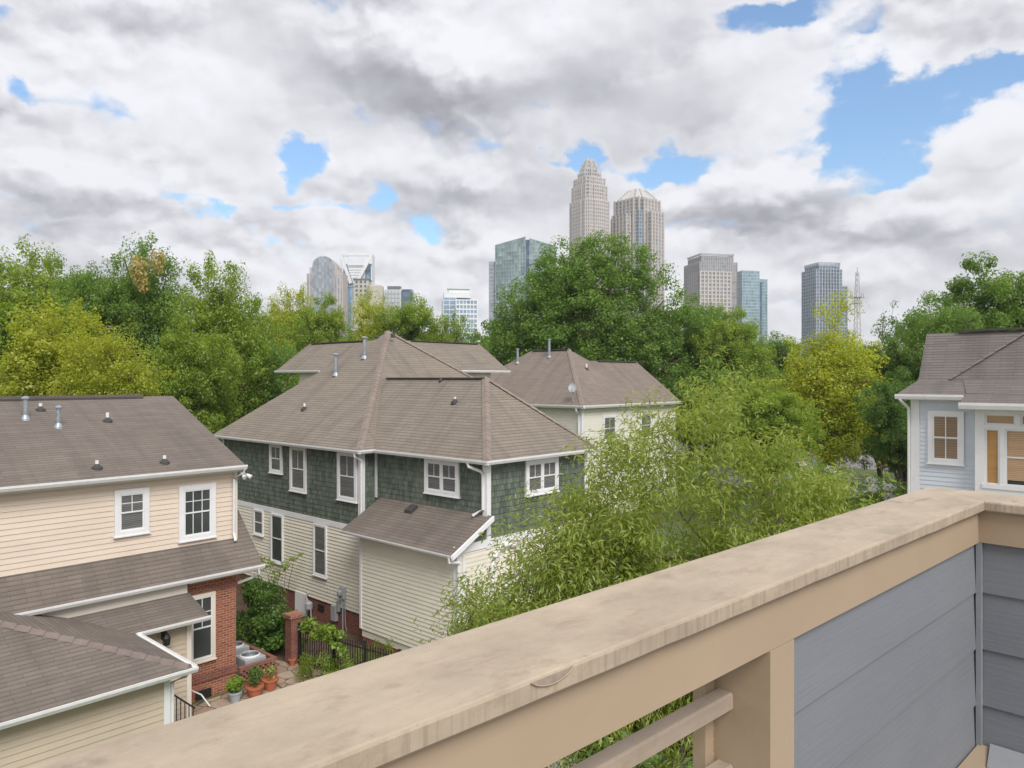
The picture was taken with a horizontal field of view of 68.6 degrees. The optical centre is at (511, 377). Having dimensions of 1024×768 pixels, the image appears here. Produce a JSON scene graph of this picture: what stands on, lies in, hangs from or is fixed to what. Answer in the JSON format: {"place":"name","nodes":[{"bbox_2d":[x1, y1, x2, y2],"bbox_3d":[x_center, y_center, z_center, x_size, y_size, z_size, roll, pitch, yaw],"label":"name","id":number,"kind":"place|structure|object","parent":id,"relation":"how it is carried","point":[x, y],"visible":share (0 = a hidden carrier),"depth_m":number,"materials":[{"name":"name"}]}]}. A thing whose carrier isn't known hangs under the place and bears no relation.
{"place":"outdoors","nodes":[
{"label":"outdoors","id":0,"kind":"place"},
{"bbox_2d":[192,660,327,715],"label":"path","id":1,"kind":"structure","parent":0,"point":[285,671],"depth_m":24.70,"materials":[{"name":"beige stone"}]},
{"bbox_2d":[174,694,194,720],"bbox_3d":[-9.499,9.262,20.823,0.932,1.676,1.200,0,0,42],"label":"stair rail","id":2,"kind":"object","parent":1,"relation":"on","point":[187,703],"visible":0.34,"depth_m":20.68,"materials":[{"name":"black metal"}]},
{"bbox_2d":[225,675,244,703],"bbox_3d":[-8.636,9.666,23.349,0.606,0.852,0.574,0,0,0],"label":"plant pot","id":3,"kind":"object","parent":1,"relation":"on","point":[234,685],"visible":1,"depth_m":23.25,"materials":[{"name":"metal"}]},
{"bbox_2d":[236,641,248,654],"bbox_3d":[-9.681,9.658,26.128,0.756,0.785,0.756,0,0,42],"label":"air conditioner","id":4,"kind":"object","parent":1,"relation":"on","point":[241,646],"visible":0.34,"depth_m":26.02,"materials":[{"name":"grey metal"}]},
{"bbox_2d":[236,650,265,675],"bbox_3d":[-8.810,9.658,25.227,0.756,0.785,0.756,0,0,42],"label":"air conditioner","id":5,"kind":"object","parent":1,"relation":"on","point":[246,657],"visible":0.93,"depth_m":25.05,"materials":[{"name":"grey metal"}]},
{"bbox_2d":[245,665,263,697],"bbox_3d":[-8.156,9.607,23.793,0.567,0.970,0.558,0,0,0],"label":"plant pot","id":6,"kind":"object","parent":1,"relation":"on","point":[255,687],"visible":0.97,"depth_m":23.72,"materials":[{"name":"ceramic"}]},
{"bbox_2d":[236,639,276,688],"bbox_3d":[-9.540,9.750,25.837,3.180,0.700,1.360,0,0,42],"label":"brick screen","id":7,"kind":"object","parent":1,"relation":"on","point":[270,659],"visible":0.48,"depth_m":24.92,"materials":[{"name":"red brick"}]},
{"bbox_2d":[261,664,278,690],"bbox_3d":[-7.849,9.674,24.352,0.546,0.836,0.538,0,0,0],"label":"plant pot","id":8,"kind":"object","parent":1,"relation":"on","point":[270,681],"visible":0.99,"depth_m":24.26,"materials":[{"name":"ceramic"}]},
{"bbox_2d":[288,658,295,665],"bbox_3d":[-7.720,9.982,26.350,0.273,0.220,0.269,0,0,0],"label":"plant pot","id":9,"kind":"object","parent":1,"relation":"on","point":[292,662],"visible":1,"depth_m":26.26,"materials":[{"name":"ceramic"}]},
{"bbox_2d":[292,651,341,680],"bbox_3d":[-6.511,9.691,25.261,1.655,0.901,1.294,0,0,0],"label":"shrub","id":10,"kind":"object","parent":1,"relation":"on","point":[306,668],"visible":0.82,"depth_m":25.11,"materials":[{"name":"green plant"}]},
{"bbox_2d":[307,256,347,339],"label":"skyscraper","id":11,"kind":"structure","parent":0,"point":[327,274],"depth_m":942.00,"materials":[{"name":"grey glass"}]},
{"bbox_2d":[340,253,374,331],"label":"skyscraper","id":12,"kind":"structure","parent":0,"point":[359,270],"depth_m":1000.40,"materials":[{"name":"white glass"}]},
{"bbox_2d":[0,0,1023,378],"label":"sky","id":13,"kind":"structure","parent":0,"point":[884,139],"materials":[{"name":"white"}]},
{"bbox_2d":[489,237,555,333],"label":"skyscraper","id":14,"kind":"structure","parent":0,"point":[516,257],"depth_m":767.82,"materials":[{"name":"teal glass"}]},
{"bbox_2d":[28,487,1023,767],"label":"roof deck","id":15,"kind":"structure","parent":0,"point":[888,633],"depth_m":1.98,"materials":[{"name":"brown wood"}]},
{"bbox_2d":[192,438,910,704],"bbox_3d":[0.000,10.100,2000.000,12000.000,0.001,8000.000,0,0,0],"label":"ground","id":16,"kind":"structure","parent":0,"point":[857,471],"depth_m":55.09,"materials":[{"name":"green plant"}]},
{"bbox_2d":[0,273,50,394],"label":"tree","id":17,"kind":"object","parent":16,"relation":"on","point":[10,305],"visible":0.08,"depth_m":46.08,"materials":[{"name":"green plant"}]},
{"bbox_2d":[0,233,95,389],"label":"tree","id":18,"kind":"object","parent":16,"relation":"on","point":[27,291],"visible":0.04,"depth_m":49.20,"materials":[{"name":"green plant"}]},
{"bbox_2d":[0,292,109,396],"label":"tree","id":19,"kind":"object","parent":16,"relation":"on","point":[28,366],"visible":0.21,"depth_m":39.58,"materials":[{"name":"green plant"}]},
{"bbox_2d":[20,251,105,327],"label":"tree","id":20,"kind":"object","parent":16,"relation":"on","point":[61,266],"visible":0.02,"depth_m":64.89,"materials":[{"name":"green plant"}]},
{"bbox_2d":[33,315,178,395],"bbox_3d":[-21.269,3.408,39.115,6.226,13.398,6.166,0,0,25],"label":"tree","id":21,"kind":"object","parent":16,"relation":"on","point":[116,378],"visible":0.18,"depth_m":38.47,"materials":[{"name":"green plant"}]},
{"bbox_2d":[51,252,168,387],"bbox_3d":[-30.907,0.225,57.196,9.756,19.798,8.606,0,0,-36],"label":"tree","id":22,"kind":"object","parent":16,"relation":"on","point":[109,296],"visible":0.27,"depth_m":56.20,"materials":[{"name":"green plant"}]},
{"bbox_2d":[0,394,264,767],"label":"house","id":23,"kind":"structure","parent":16,"relation":"on","point":[128,552],"depth_m":21.61,"materials":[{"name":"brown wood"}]},
{"bbox_2d":[113,487,150,538],"bbox_3d":[-11.331,4.002,22.379,0.110,1.405,1.050,0,0,42],"label":"window","id":24,"kind":"structure","parent":23,"relation":"in","point":[131,506],"depth_m":22.38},
{"bbox_2d":[178,482,217,542],"bbox_3d":[-9.991,4.268,23.850,0.110,1.775,1.250,0,0,42],"label":"window","id":25,"kind":"structure","parent":23,"relation":"in","point":[197,502],"depth_m":23.83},
{"bbox_2d":[192,591,216,663],"bbox_3d":[-9.707,7.842,23.509,0.110,2.145,0.910,0,0,42],"label":"window","id":26,"kind":"structure","parent":23,"relation":"in","point":[203,633],"depth_m":23.60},
{"bbox_2d":[109,230,193,395],"bbox_3d":[-29.132,-0.792,59.834,9.486,21.806,9.579,0,0,23],"label":"tree","id":27,"kind":"object","parent":16,"relation":"on","point":[150,280],"visible":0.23,"depth_m":58.09,"materials":[{"name":"green plant"}]},
{"bbox_2d":[131,312,244,440],"bbox_3d":[-20.568,2.996,46.851,7.293,14.230,6.299,0,0,-34],"label":"tree","id":28,"kind":"object","parent":16,"relation":"on","point":[193,384],"visible":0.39,"depth_m":46.14,"materials":[{"name":"green plant"}]},
{"bbox_2d":[158,249,284,441],"bbox_3d":[-20.731,0.647,51.745,8.461,18.930,9.078,0,0,39],"label":"tree","id":29,"kind":"object","parent":16,"relation":"on","point":[220,313],"visible":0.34,"depth_m":51.18,"materials":[{"name":"green plant"}]},
{"bbox_2d":[242,292,299,396],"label":"tree","id":30,"kind":"object","parent":16,"relation":"on","point":[260,317],"visible":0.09,"depth_m":60.28,"materials":[{"name":"green plant"}]},
{"bbox_2d":[244,332,303,415],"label":"tree","id":31,"kind":"object","parent":16,"relation":"on","point":[274,384],"visible":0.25,"depth_m":54.69,"materials":[{"name":"green plant"}]},
{"bbox_2d":[265,280,315,386],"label":"tree","id":32,"kind":"object","parent":16,"relation":"on","point":[288,314],"visible":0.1,"depth_m":77.18,"materials":[{"name":"green plant"}]},
{"bbox_2d":[236,590,379,671],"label":"yard","id":33,"kind":"structure","parent":16,"relation":"on","point":[240,607],"depth_m":28.52,"materials":[{"name":"green plant"}]},
{"bbox_2d":[236,575,306,655],"bbox_3d":[-9.871,9.064,28.430,2.950,2.449,5.144,0,0,-33],"label":"ivy hedge","id":34,"kind":"object","parent":33,"relation":"on","point":[265,620],"visible":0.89,"depth_m":27.55,"materials":[{"name":"green plant"}]},
{"bbox_2d":[283,610,302,663],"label":"brick pillar","id":35,"kind":"structure","parent":33,"relation":"on","point":[292,619],"depth_m":26.50,"materials":[{"name":"red brick"}]},
{"bbox_2d":[315,644,369,674],"bbox_3d":[-5.584,9.508,25.012,1.879,1.211,1.656,0,0,-42],"label":"shrub","id":36,"kind":"object","parent":33,"relation":"on","point":[348,665],"visible":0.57,"depth_m":24.96,"materials":[{"name":"green plant"}]},
{"bbox_2d":[298,622,400,671],"bbox_3d":[-5.257,9.360,24.939,5.426,1.480,0.090,0,0,33],"label":"iron fence","id":37,"kind":"object","parent":33,"relation":"on","point":[365,648],"visible":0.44,"depth_m":25.40,"materials":[{"name":"black metal"}]},
{"bbox_2d":[298,616,356,668],"bbox_3d":[-6.309,9.209,25.613,2.722,1.787,0.714,0,0,33],"label":"vine","id":38,"kind":"object","parent":37,"relation":"attached to","point":[322,630],"visible":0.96,"depth_m":25.62,"materials":[{"name":"green plant"}]},
{"bbox_2d":[359,638,394,660],"bbox_3d":[-4.658,9.570,26.051,1.267,1.084,1.457,0,0,0],"label":"shrub","id":39,"kind":"object","parent":33,"relation":"on","point":[388,644],"visible":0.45,"depth_m":25.97,"materials":[{"name":"green plant"}]},
{"bbox_2d":[280,291,359,380],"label":"tree","id":40,"kind":"object","parent":16,"relation":"on","point":[319,328],"visible":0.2,"depth_m":72.68,"materials":[{"name":"green plant"}]},
{"bbox_2d":[347,286,356,333],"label":"floodlight pole","id":41,"kind":"object","parent":16,"relation":"on","point":[352,307],"visible":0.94,"depth_m":259.97,"materials":[{"name":"metal"}]},
{"bbox_2d":[353,279,371,334],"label":"office block","id":42,"kind":"structure","parent":16,"relation":"on","point":[362,284],"depth_m":700.00,"materials":[{"name":"beige concrete"}]},
{"bbox_2d":[344,286,399,340],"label":"tree","id":43,"kind":"object","parent":16,"relation":"on","point":[369,327],"visible":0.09,"depth_m":79.14,"materials":[{"name":"green plant"}]},
{"bbox_2d":[367,285,383,323],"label":"office block","id":44,"kind":"structure","parent":16,"relation":"on","point":[379,289],"depth_m":694.00,"materials":[{"name":"beige concrete"}]},
{"bbox_2d":[384,286,401,335],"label":"office block","id":45,"kind":"structure","parent":16,"relation":"on","point":[392,293],"depth_m":700.00,"materials":[{"name":"concrete"}]},
{"bbox_2d":[400,289,413,334],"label":"office block","id":46,"kind":"structure","parent":16,"relation":"on","point":[405,293],"depth_m":700.00,"materials":[{"name":"blue glass"}]},
{"bbox_2d":[214,330,600,655],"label":"house","id":47,"kind":"structure","parent":16,"relation":"on","point":[389,471],"depth_m":29.36,"materials":[{"name":"beige"}]},
{"bbox_2d":[252,509,263,536],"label":"window","id":48,"kind":"structure","parent":47,"relation":"in","point":[258,515],"depth_m":34.29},
{"bbox_2d":[268,444,282,474],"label":"window","id":49,"kind":"structure","parent":47,"relation":"in","point":[275,451],"depth_m":33.24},
{"bbox_2d":[269,513,283,564],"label":"window","id":50,"kind":"structure","parent":47,"relation":"in","point":[276,520],"depth_m":33.19,"materials":[{"name":"glass"}]},
{"bbox_2d":[288,446,306,493],"bbox_3d":[-9.165,3.900,32.064,1.310,1.990,0.110,0,0,42],"label":"window","id":51,"kind":"structure","parent":47,"relation":"in","point":[297,455],"depth_m":32.04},
{"bbox_2d":[295,591,307,616],"bbox_3d":[-8.988,9.610,31.976,0.850,0.940,0.080,0,0,42],"label":"crawl door","id":52,"kind":"structure","parent":47,"relation":"in","point":[300,600],"depth_m":31.94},
{"bbox_2d":[312,523,327,579],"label":"window","id":53,"kind":"structure","parent":47,"relation":"in","point":[319,531],"depth_m":30.93,"materials":[{"name":"grey glass"}]},
{"bbox_2d":[336,452,357,503],"bbox_3d":[-6.537,3.900,29.667,1.360,1.990,0.110,0,0,42],"label":"window","id":54,"kind":"structure","parent":47,"relation":"in","point":[347,465],"depth_m":29.66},
{"bbox_2d":[423,459,459,498],"bbox_3d":[-2.544,3.577,26.940,1.880,1.315,0.110,0,0,42],"label":"window","id":55,"kind":"structure","parent":47,"relation":"in","point":[441,478],"depth_m":26.90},
{"bbox_2d":[524,457,559,496],"bbox_3d":[1.125,3.617,27.560,0.110,1.315,1.910,0,0,42],"label":"window","id":56,"kind":"structure","parent":47,"relation":"in","point":[543,466],"depth_m":27.51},
{"bbox_2d":[367,291,448,341],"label":"tree","id":57,"kind":"object","parent":16,"relation":"on","point":[404,324],"visible":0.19,"depth_m":76.67,"materials":[{"name":"green plant"}]},
{"bbox_2d":[428,308,480,342],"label":"tree","id":58,"kind":"object","parent":16,"relation":"on","point":[456,335],"visible":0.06,"depth_m":75.36,"materials":[{"name":"green plant"}]},
{"bbox_2d":[442,287,477,341],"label":"office block","id":59,"kind":"structure","parent":16,"relation":"on","point":[460,301],"depth_m":639.95,"materials":[{"name":"white glass"}]},
{"bbox_2d":[460,327,495,358],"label":"tree","id":60,"kind":"object","parent":16,"relation":"on","point":[477,336],"visible":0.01,"depth_m":72.07,"materials":[{"name":"green plant"}]},
{"bbox_2d":[486,323,523,364],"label":"tree","id":61,"kind":"object","parent":16,"relation":"on","point":[504,346],"visible":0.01,"depth_m":88.42,"materials":[{"name":"green plant"}]},
{"bbox_2d":[471,229,713,400],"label":"tree","id":62,"kind":"object","parent":16,"relation":"on","point":[567,299],"visible":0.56,"depth_m":76.72,"materials":[{"name":"green plant"}]},
{"bbox_2d":[546,730,692,767],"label":"tree","id":63,"kind":"object","parent":16,"relation":"on","point":[588,754],"visible":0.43,"depth_m":10.04,"materials":[{"name":"green plant"}]},
{"bbox_2d":[409,345,903,767],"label":"tree","id":64,"kind":"object","parent":16,"relation":"on","point":[587,563],"visible":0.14,"depth_m":13.78,"materials":[{"name":"green plant"}]},
{"bbox_2d":[673,356,748,491],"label":"tree","id":65,"kind":"object","parent":16,"relation":"on","point":[710,373],"visible":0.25,"depth_m":65.02,"materials":[{"name":"green plant"}]},
{"bbox_2d":[704,378,830,529],"bbox_3d":[16.724,5.037,50.083,8.044,10.142,6.948,0,0,35],"label":"tree","id":66,"kind":"object","parent":16,"relation":"on","point":[770,417],"visible":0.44,"depth_m":48.44,"materials":[{"name":"green plant"}]},
{"bbox_2d":[747,331,815,411],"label":"tree","id":67,"kind":"object","parent":16,"relation":"on","point":[780,348],"visible":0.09,"depth_m":82.61,"materials":[{"name":"green plant"}]},
{"bbox_2d":[676,438,910,471],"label":"car park","id":68,"kind":"structure","parent":16,"relation":"on","point":[870,459],"depth_m":89.61,"materials":[{"name":"grey asphalt"}]},
{"bbox_2d":[704,299,726,455],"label":"tree","id":69,"kind":"object","parent":68,"relation":"on","point":[710,304],"visible":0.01,"depth_m":95.78,"materials":[{"name":"green plant"}]},
{"bbox_2d":[871,300,916,368],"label":"tree","id":70,"kind":"object","parent":68,"relation":"on","point":[892,321],"visible":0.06,"depth_m":85.73,"materials":[{"name":"green plant"}]},
{"bbox_2d":[770,288,891,509],"bbox_3d":[25.336,1.528,57.846,10.954,17.166,8.713,0,0,-40],"label":"tree","id":71,"kind":"object","parent":16,"relation":"on","point":[829,387],"visible":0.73,"depth_m":56.38,"materials":[{"name":"green plant"}]},
{"bbox_2d":[850,267,864,377],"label":"lattice mast","id":72,"kind":"object","parent":16,"relation":"on","point":[862,296],"visible":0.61,"depth_m":618.92,"materials":[{"name":"metal"}]},
{"bbox_2d":[843,333,911,501],"bbox_3d":[29.816,3.239,60.261,7.171,13.756,8.130,0,0,14],"label":"tree","id":73,"kind":"object","parent":16,"relation":"on","point":[891,363],"visible":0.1,"depth_m":59.21,"materials":[{"name":"green plant"}]},
{"bbox_2d":[852,365,917,494],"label":"tree","id":74,"kind":"object","parent":16,"relation":"on","point":[890,422],"visible":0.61,"depth_m":49.70,"materials":[{"name":"green plant"}]},
{"bbox_2d":[887,292,985,383],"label":"tree","id":75,"kind":"object","parent":16,"relation":"on","point":[910,355],"visible":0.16,"depth_m":56.66,"materials":[{"name":"green plant"}]},
{"bbox_2d":[895,327,1023,495],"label":"house","id":76,"kind":"structure","parent":16,"relation":"on","point":[964,393],"depth_m":21.18,"materials":[{"name":"grey"}]},
{"bbox_2d":[926,411,965,466],"bbox_3d":[12.337,1.707,21.338,0.970,1.535,0.110,0,0,42],"label":"window","id":77,"kind":"structure","parent":76,"relation":"in","point":[954,437],"depth_m":21.32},
{"bbox_2d":[985,428,999,484],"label":"window","id":78,"kind":"structure","parent":76,"relation":"in","point":[992,436],"depth_m":20.39,"materials":[{"name":"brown wood"}]},
{"bbox_2d":[985,414,1015,425],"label":"window","id":79,"kind":"structure","parent":76,"relation":"in","point":[990,419],"depth_m":20.25,"materials":[{"name":"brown wood"}]},
{"bbox_2d":[1005,429,1023,486],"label":"window","id":80,"kind":"structure","parent":76,"relation":"in","point":[1014,438],"depth_m":20.05,"materials":[{"name":"white wood"}]},
{"bbox_2d":[1020,415,1023,425],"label":"window","id":81,"kind":"structure","parent":76,"relation":"in","point":[1021,416],"depth_m":19.91,"materials":[{"name":"white wood"}]},
{"bbox_2d":[547,757,577,767],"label":"driveway","id":82,"kind":"structure","parent":0,"point":[556,764],"depth_m":19.59,"materials":[{"name":"concrete"}]},
{"bbox_2d":[491,339,682,516],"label":"house","id":83,"kind":"structure","parent":0,"point":[573,391],"depth_m":57.35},
{"bbox_2d":[603,414,616,442],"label":"window","id":84,"kind":"structure","parent":83,"relation":"in","point":[605,417],"depth_m":54.94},
{"bbox_2d":[640,412,651,437],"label":"window","id":85,"kind":"structure","parent":83,"relation":"in","point":[642,420],"depth_m":58.58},
{"bbox_2d":[569,157,609,338],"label":"skyscraper","id":86,"kind":"structure","parent":0,"point":[589,208],"depth_m":866.18,"materials":[{"name":"beige stone"}]},
{"bbox_2d":[570,177,607,289],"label":"window glass","id":87,"kind":"structure","parent":86,"relation":"in","point":[587,177],"depth_m":865.99,"materials":[{"name":"grey glass"}]},
{"bbox_2d":[611,189,664,377],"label":"skyscraper","id":88,"kind":"structure","parent":0,"point":[639,216],"depth_m":875.06,"materials":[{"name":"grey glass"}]},
{"bbox_2d":[613,197,662,315],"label":"window glass","id":89,"kind":"structure","parent":88,"relation":"in","point":[636,204],"depth_m":876.41,"materials":[{"name":"grey glass"}]},
{"bbox_2d":[684,253,736,330],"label":"skyscraper","id":90,"kind":"structure","parent":0,"point":[712,279],"depth_m":804.87,"materials":[{"name":"grey concrete"}]},
{"bbox_2d":[700,256,735,313],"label":"window glass","id":91,"kind":"structure","parent":90,"relation":"in","point":[702,256],"depth_m":804.05,"materials":[{"name":"grey glass"}]},
{"bbox_2d":[737,270,767,343],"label":"skyscraper","id":92,"kind":"structure","parent":0,"point":[752,293],"depth_m":868.41,"materials":[{"name":"teal glass"}]},
{"bbox_2d":[678,466,910,496],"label":"road","id":93,"kind":"structure","parent":0,"point":[729,473],"depth_m":75.34,"materials":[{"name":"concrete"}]},
{"bbox_2d":[647,291,740,463],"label":"tree","id":94,"kind":"object","parent":93,"relation":"on","point":[687,334],"visible":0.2,"depth_m":82.00,"materials":[{"name":"green plant"}]},
{"bbox_2d":[689,306,790,472],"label":"tree","id":95,"kind":"object","parent":93,"relation":"on","point":[737,340],"visible":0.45,"depth_m":76.47,"materials":[{"name":"green plant"}]},
{"bbox_2d":[678,463,895,496],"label":"kerb","id":96,"kind":"structure","parent":93,"relation":"on","point":[790,472],"depth_m":74.13,"materials":[{"name":"concrete"}]},
{"bbox_2d":[890,250,1023,343],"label":"tree","id":97,"kind":"object","parent":93,"relation":"on","point":[1002,296],"visible":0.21,"depth_m":60.49,"materials":[{"name":"green plant"}]},
{"bbox_2d":[1006,272,1023,327],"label":"tree","id":98,"kind":"object","parent":93,"relation":"on","point":[1016,308],"depth_m":59.83,"materials":[{"name":"green plant"}]},
{"bbox_2d":[802,262,847,372],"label":"skyscraper","id":99,"kind":"structure","parent":0,"point":[820,280],"depth_m":827.37,"materials":[{"name":"blue glass"}]},
{"bbox_2d":[783,459,910,512],"bbox_3d":[13.787,6.657,29.872,4.599,6.901,5.027,0,0,-42],"label":"crape myrtle","id":100,"kind":"object","parent":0,"point":[872,483],"visible":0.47,"depth_m":29.05,"materials":[{"name":"green plant"}]},
{"bbox_2d":[865,442,892,494],"bbox_3d":[28.697,7.422,58.217,3.816,5.370,2.669,0,0,-38],"label":"crape myrtle","id":101,"kind":"object","parent":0,"point":[881,467],"visible":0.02,"depth_m":58.15,"materials":[{"name":"green plant"}]}
]}

